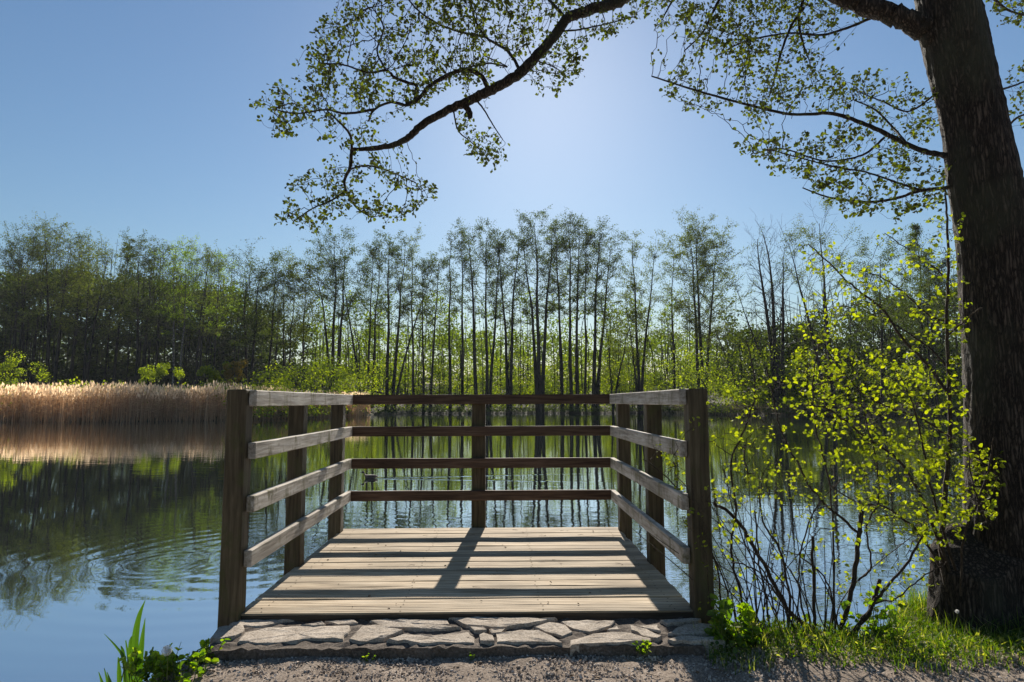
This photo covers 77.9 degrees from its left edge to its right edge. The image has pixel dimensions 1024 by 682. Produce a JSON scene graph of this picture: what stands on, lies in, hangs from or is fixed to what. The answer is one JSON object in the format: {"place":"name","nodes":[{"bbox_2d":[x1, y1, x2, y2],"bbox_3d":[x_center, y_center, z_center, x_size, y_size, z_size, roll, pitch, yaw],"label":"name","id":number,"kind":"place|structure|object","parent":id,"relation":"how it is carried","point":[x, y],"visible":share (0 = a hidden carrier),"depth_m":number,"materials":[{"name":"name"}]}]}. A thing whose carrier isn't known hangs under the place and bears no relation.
{"place":"outdoors","nodes":[
{"label":"outdoors","id":0,"kind":"place"},
{"bbox_2d":[147,234,217,387],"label":"tree","id":1,"kind":"object","parent":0,"point":[185,256],"visible":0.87,"depth_m":118.46,"materials":[{"name":"green plant"}]},
{"bbox_2d":[0,413,963,681],"bbox_3d":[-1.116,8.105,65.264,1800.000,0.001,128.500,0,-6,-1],"label":"pond water","id":2,"kind":"structure","parent":0,"point":[106,529],"depth_m":10.66,"materials":[{"name":"blue liquid"}]},
{"bbox_2d":[360,471,377,478],"bbox_3d":[-3.413,3.197,15.094,0.421,0.206,0.150,0,-6,-1],"label":"duck","id":3,"kind":"object","parent":2,"relation":"on","point":[372,476],"visible":0.97,"depth_m":15.04},
{"bbox_2d":[0,0,1023,386],"label":"sky","id":4,"kind":"structure","parent":0,"point":[134,115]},
{"bbox_2d":[1,383,1023,681],"bbox_3d":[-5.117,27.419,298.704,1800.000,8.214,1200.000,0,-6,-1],"label":"ground","id":5,"kind":"structure","parent":0,"point":[811,667],"depth_m":2.60,"materials":[{"name":"grey gravel"}]},
{"bbox_2d":[0,349,52,394],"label":"bush","id":6,"kind":"object","parent":5,"relation":"on","point":[8,366],"visible":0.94,"depth_m":73.39,"materials":[{"name":"green plant"}]},
{"bbox_2d":[0,230,66,392],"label":"alder tree","id":7,"kind":"object","parent":5,"relation":"on","point":[21,319],"visible":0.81,"depth_m":117.10,"materials":[{"name":"green plant"}]},
{"bbox_2d":[0,219,86,385],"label":"alder tree","id":8,"kind":"object","parent":5,"relation":"on","point":[41,297],"visible":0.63,"depth_m":118.47,"materials":[{"name":"green plant"}]},
{"bbox_2d":[6,211,113,386],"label":"alder tree","id":9,"kind":"object","parent":5,"relation":"on","point":[60,318],"visible":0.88,"depth_m":117.89,"materials":[{"name":"green plant"}]},
{"bbox_2d":[37,226,125,386],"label":"alder tree","id":10,"kind":"object","parent":5,"relation":"on","point":[74,341],"visible":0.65,"depth_m":121.02,"materials":[{"name":"green plant"}]},
{"bbox_2d":[47,230,140,385],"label":"alder tree","id":11,"kind":"object","parent":5,"relation":"on","point":[85,344],"visible":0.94,"depth_m":117.66,"materials":[{"name":"green plant"}]},
{"bbox_2d":[98,668,111,681],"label":"iris plant","id":12,"kind":"object","parent":5,"relation":"on","point":[108,679],"visible":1,"depth_m":2.53,"materials":[{"name":"green plant"}]},
{"bbox_2d":[97,238,140,387],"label":"tree","id":13,"kind":"object","parent":5,"relation":"on","point":[118,332],"visible":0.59,"depth_m":123.91,"materials":[{"name":"green plant"}]},
{"bbox_2d":[105,601,144,681],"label":"iris plant","id":14,"kind":"object","parent":5,"relation":"on","point":[134,641],"visible":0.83,"depth_m":2.62,"materials":[{"name":"green plant"}]},
{"bbox_2d":[94,228,199,385],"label":"alder tree","id":15,"kind":"object","parent":5,"relation":"on","point":[146,315],"visible":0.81,"depth_m":118.19,"materials":[{"name":"green plant"}]},
{"bbox_2d":[115,235,193,389],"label":"alder tree","id":16,"kind":"object","parent":5,"relation":"on","point":[157,334],"visible":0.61,"depth_m":120.35,"materials":[{"name":"green plant"}]},
{"bbox_2d":[137,358,184,388],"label":"bush","id":17,"kind":"object","parent":5,"relation":"on","point":[149,374],"visible":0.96,"depth_m":77.22,"materials":[{"name":"green plant"}]},
{"bbox_2d":[161,645,171,679],"bbox_3d":[-1.328,1.234,2.430,0.039,0.126,0.039,0,-6,-1],"label":"dandelion clock","id":18,"kind":"object","parent":5,"relation":"on","point":[166,649],"visible":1,"depth_m":2.43,"materials":[{"name":"white plant"}]},
{"bbox_2d":[117,643,218,681],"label":"weed clump","id":19,"kind":"object","parent":5,"relation":"on","point":[154,662],"visible":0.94,"depth_m":2.52,"materials":[{"name":"green plant"}]},
{"bbox_2d":[0,380,371,421],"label":"reed bed","id":20,"kind":"object","parent":5,"relation":"on","point":[47,402],"visible":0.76,"depth_m":63.24,"materials":[{"name":"beige plant"}]},
{"bbox_2d":[151,237,237,389],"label":"alder tree","id":21,"kind":"object","parent":5,"relation":"on","point":[200,326],"visible":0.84,"depth_m":119.52,"materials":[{"name":"green plant"}]},
{"bbox_2d":[185,636,230,664],"bbox_3d":[-1.301,1.329,2.704,0.166,0.119,0.106,5,-8,-43],"label":"weed clump","id":22,"kind":"object","parent":5,"relation":"on","point":[204,643],"visible":0.57,"depth_m":2.69,"materials":[{"name":"green plant"}]},
{"bbox_2d":[196,361,230,391],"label":"bush","id":23,"kind":"object","parent":5,"relation":"on","point":[215,374],"visible":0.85,"depth_m":76.06,"materials":[{"name":"green plant"}]},
{"bbox_2d":[183,249,248,385],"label":"alder tree","id":24,"kind":"object","parent":5,"relation":"on","point":[217,316],"visible":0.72,"depth_m":122.15,"materials":[{"name":"green plant"}]},
{"bbox_2d":[222,359,249,386],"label":"bush","id":25,"kind":"object","parent":5,"relation":"on","point":[236,370],"visible":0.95,"depth_m":75.08,"materials":[{"name":"green plant"}]},
{"bbox_2d":[205,237,296,388],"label":"alder tree","id":26,"kind":"object","parent":5,"relation":"on","point":[253,323],"visible":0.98,"depth_m":90.20,"materials":[{"name":"green plant"}]},
{"bbox_2d":[233,246,302,385],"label":"alder tree","id":27,"kind":"object","parent":5,"relation":"on","point":[278,275],"visible":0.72,"depth_m":93.98,"materials":[{"name":"green plant"}]},
{"bbox_2d":[241,245,319,390],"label":"alder tree","id":28,"kind":"object","parent":5,"relation":"on","point":[291,298],"visible":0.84,"depth_m":96.61,"materials":[{"name":"green plant"}]},
{"bbox_2d":[278,249,333,390],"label":"alder tree","id":29,"kind":"object","parent":5,"relation":"on","point":[309,269],"visible":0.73,"depth_m":99.00,"materials":[{"name":"green plant"}]},
{"bbox_2d":[285,225,373,392],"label":"alder tree","id":30,"kind":"object","parent":5,"relation":"on","point":[335,282],"visible":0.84,"depth_m":101.08,"materials":[{"name":"green plant"}]},
{"bbox_2d":[319,253,375,394],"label":"alder tree","id":31,"kind":"object","parent":5,"relation":"on","point":[357,308],"visible":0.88,"depth_m":100.34,"materials":[{"name":"green plant"}]},
{"bbox_2d":[362,653,375,660],"bbox_3d":[-0.606,1.349,2.691,0.056,0.037,0.037,-2,-6,17],"label":"weed sprig","id":32,"kind":"object","parent":5,"relation":"on","point":[368,656],"visible":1,"depth_m":2.69,"materials":[{"name":"green plant"}]},
{"bbox_2d":[351,237,401,406],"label":"alder tree","id":33,"kind":"object","parent":5,"relation":"on","point":[370,305],"visible":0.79,"depth_m":102.23,"materials":[{"name":"green plant"}]},
{"bbox_2d":[351,229,427,410],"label":"alder tree","id":34,"kind":"object","parent":5,"relation":"on","point":[392,253],"visible":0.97,"depth_m":101.08,"materials":[{"name":"green plant"}]},
{"bbox_2d":[393,222,439,410],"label":"alder tree","id":35,"kind":"object","parent":5,"relation":"on","point":[412,289],"visible":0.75,"depth_m":103.43,"materials":[{"name":"green plant"}]},
{"bbox_2d":[395,251,445,410],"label":"alder tree","id":36,"kind":"object","parent":5,"relation":"on","point":[418,310],"visible":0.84,"depth_m":102.06,"materials":[{"name":"green plant"}]},
{"bbox_2d":[402,254,453,413],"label":"alder tree","id":37,"kind":"object","parent":5,"relation":"on","point":[433,320],"visible":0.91,"depth_m":102.44,"materials":[{"name":"green plant"}]},
{"bbox_2d":[436,233,462,412],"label":"alder tree","id":38,"kind":"object","parent":5,"relation":"on","point":[446,323],"visible":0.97,"depth_m":101.90,"materials":[{"name":"green plant"}]},
{"bbox_2d":[439,222,481,409],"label":"alder tree","id":39,"kind":"object","parent":5,"relation":"on","point":[459,244],"visible":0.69,"depth_m":104.22,"materials":[{"name":"green plant"}]},
{"bbox_2d":[206,617,725,661],"bbox_3d":[-0.192,1.502,2.880,2.351,0.364,0.368,0,-6,-1],"label":"stone edging","id":40,"kind":"object","parent":5,"relation":"on","point":[429,640],"visible":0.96,"depth_m":2.82,"materials":[{"name":"grey stone"}]},
{"bbox_2d":[217,388,714,628],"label":"viewing platform","id":41,"kind":"structure","parent":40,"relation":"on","point":[517,574],"depth_m":3.85,"materials":[{"name":"brown wood"}]},
{"bbox_2d":[322,529,641,608],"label":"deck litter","id":42,"kind":"object","parent":41,"relation":"on","point":[468,567],"visible":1,"depth_m":3.96,"materials":[{"name":"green plant"}]},
{"bbox_2d":[443,217,491,394],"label":"alder tree","id":43,"kind":"object","parent":5,"relation":"on","point":[473,312],"visible":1,"depth_m":101.47,"materials":[{"name":"green plant"}]},
{"bbox_2d":[0,237,961,408],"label":"woodland","id":44,"kind":"object","parent":5,"relation":"on","point":[101,369],"visible":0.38,"depth_m":129.54,"materials":[{"name":"green plant"}]},
{"bbox_2d":[0,337,962,417],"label":"undergrowth","id":45,"kind":"object","parent":5,"relation":"on","point":[733,388],"visible":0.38,"depth_m":89.49,"materials":[{"name":"green plant"}]},
{"bbox_2d":[460,216,515,410],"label":"alder tree","id":46,"kind":"object","parent":5,"relation":"on","point":[488,385],"visible":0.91,"depth_m":102.10,"materials":[{"name":"green plant"}]},
{"bbox_2d":[481,218,533,412],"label":"alder tree","id":47,"kind":"object","parent":5,"relation":"on","point":[509,377],"visible":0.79,"depth_m":101.89,"materials":[{"name":"green plant"}]},
{"bbox_2d":[496,209,581,413],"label":"alder tree","id":48,"kind":"object","parent":5,"relation":"on","point":[539,378],"visible":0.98,"depth_m":100.98,"materials":[{"name":"green plant"}]},
{"bbox_2d":[529,204,574,410],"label":"alder tree","id":49,"kind":"object","parent":5,"relation":"on","point":[561,361],"visible":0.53,"depth_m":102.55,"materials":[{"name":"green plant"}]},
{"bbox_2d":[534,206,608,410],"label":"alder tree","id":50,"kind":"object","parent":5,"relation":"on","point":[576,311],"visible":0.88,"depth_m":101.70,"materials":[{"name":"green plant"}]},
{"bbox_2d":[565,220,612,407],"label":"alder tree","id":51,"kind":"object","parent":5,"relation":"on","point":[585,356],"visible":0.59,"depth_m":102.92,"materials":[{"name":"green plant"}]},
{"bbox_2d":[572,216,630,410],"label":"alder tree","id":52,"kind":"object","parent":5,"relation":"on","point":[595,385],"visible":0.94,"depth_m":101.26,"materials":[{"name":"green plant"}]},
{"bbox_2d":[254,404,962,416],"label":"bank vegetation","id":53,"kind":"object","parent":5,"relation":"on","point":[569,409],"visible":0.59,"depth_m":98.45,"materials":[{"name":"green plant"}]},
{"bbox_2d":[594,299,649,412],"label":"alder tree","id":54,"kind":"object","parent":5,"relation":"on","point":[610,371],"visible":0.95,"depth_m":100.38,"materials":[{"name":"green plant"}]},
{"bbox_2d":[249,0,1023,638],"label":"alder tree","id":55,"kind":"object","parent":5,"relation":"on","point":[983,176],"visible":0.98,"depth_m":3.69,"materials":[{"name":"green plant"}]},
{"bbox_2d":[605,229,670,412],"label":"alder tree","id":56,"kind":"object","parent":5,"relation":"on","point":[639,383],"visible":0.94,"depth_m":102.63,"materials":[{"name":"green plant"}]},
{"bbox_2d":[632,639,651,655],"bbox_3d":[0.563,1.314,2.724,0.078,0.071,0.067,-4,-7,34],"label":"weed sprig","id":57,"kind":"object","parent":5,"relation":"on","point":[647,645],"visible":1,"depth_m":2.71,"materials":[{"name":"green plant"}]},
{"bbox_2d":[653,235,687,408],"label":"alder tree","id":58,"kind":"object","parent":5,"relation":"on","point":[663,321],"visible":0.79,"depth_m":103.87,"materials":[{"name":"green plant"}]},
{"bbox_2d":[641,205,756,393],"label":"alder tree","id":59,"kind":"object","parent":5,"relation":"on","point":[695,282],"visible":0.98,"depth_m":96.81,"materials":[{"name":"green plant"}]},
{"bbox_2d":[703,316,755,403],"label":"alder tree","id":60,"kind":"object","parent":5,"relation":"on","point":[725,356],"visible":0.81,"depth_m":92.81,"materials":[{"name":"green plant"}]},
{"bbox_2d":[704,593,761,649],"bbox_3d":[1.001,1.274,2.873,0.250,0.211,0.278,-2,-6,20],"label":"nettle clump","id":61,"kind":"object","parent":5,"relation":"on","point":[721,625],"visible":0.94,"depth_m":2.84,"materials":[{"name":"green plant"}]},
{"bbox_2d":[731,272,776,403],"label":"alder tree","id":62,"kind":"object","parent":5,"relation":"on","point":[748,322],"visible":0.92,"depth_m":86.37,"materials":[{"name":"green plant"}]},
{"bbox_2d":[737,213,808,406],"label":"alder tree","id":63,"kind":"object","parent":5,"relation":"on","point":[780,389],"visible":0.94,"depth_m":86.64,"materials":[{"name":"green plant"}]},
{"bbox_2d":[632,343,946,635],"bbox_3d":[1.494,0.834,3.267,1.809,1.720,0.858,0,-6,-1],"label":"shrub","id":64,"kind":"object","parent":5,"relation":"on","point":[737,523],"visible":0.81,"depth_m":3.15,"materials":[{"name":"green plant"}]},
{"bbox_2d":[661,401,962,415],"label":"sedge fringe","id":65,"kind":"object","parent":5,"relation":"on","point":[865,406],"visible":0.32,"depth_m":80.53,"materials":[{"name":"green plant"}]},
{"bbox_2d":[752,195,876,414],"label":"alder tree","id":66,"kind":"object","parent":5,"relation":"on","point":[797,277],"visible":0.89,"depth_m":81.67,"materials":[{"name":"green plant"}]},
{"bbox_2d":[692,581,1023,676],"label":"grass","id":67,"kind":"structure","parent":5,"relation":"on","point":[1011,639],"depth_m":2.85,"materials":[{"name":"green plant"}]},
{"bbox_2d":[840,584,902,645],"bbox_3d":[1.752,1.305,3.078,0.266,0.287,0.313,-4,-6,32],"label":"weed clump","id":68,"kind":"object","parent":5,"relation":"on","point":[884,615],"visible":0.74,"depth_m":3.02,"materials":[{"name":"green plant"}]},
{"bbox_2d":[836,225,943,407],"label":"alder tree","id":69,"kind":"object","parent":5,"relation":"on","point":[876,296],"visible":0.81,"depth_m":81.50,"materials":[{"name":"green plant"}]},
{"bbox_2d":[791,191,1005,604],"bbox_3d":[2.044,0.233,3.375,1.203,2.258,0.865,0,-6,-1],"label":"sapling","id":70,"kind":"object","parent":5,"relation":"on","point":[941,539],"visible":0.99,"depth_m":3.31,"materials":[{"name":"green plant"}]},
{"bbox_2d":[875,223,960,414],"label":"alder tree","id":71,"kind":"object","parent":5,"relation":"on","point":[929,291],"visible":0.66,"depth_m":81.12,"materials":[{"name":"green plant"}]},
{"bbox_2d":[882,223,954,405],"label":"larch tree","id":72,"kind":"object","parent":5,"relation":"on","point":[916,228],"visible":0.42,"depth_m":85.71,"materials":[{"name":"green plant"}]},
{"bbox_2d":[955,609,958,634],"bbox_3d":[2.128,1.359,3.020,0.019,0.150,0.019,4,-7,-39],"label":"dandelion clock","id":73,"kind":"object","parent":5,"relation":"on","point":[956,611],"visible":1,"depth_m":3.02,"materials":[{"name":"white plant"}]},
{"bbox_2d":[150,647,1023,681],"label":"gravel","id":74,"kind":"structure","parent":0,"point":[548,673],"depth_m":2.61,"materials":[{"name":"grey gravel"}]}
]}

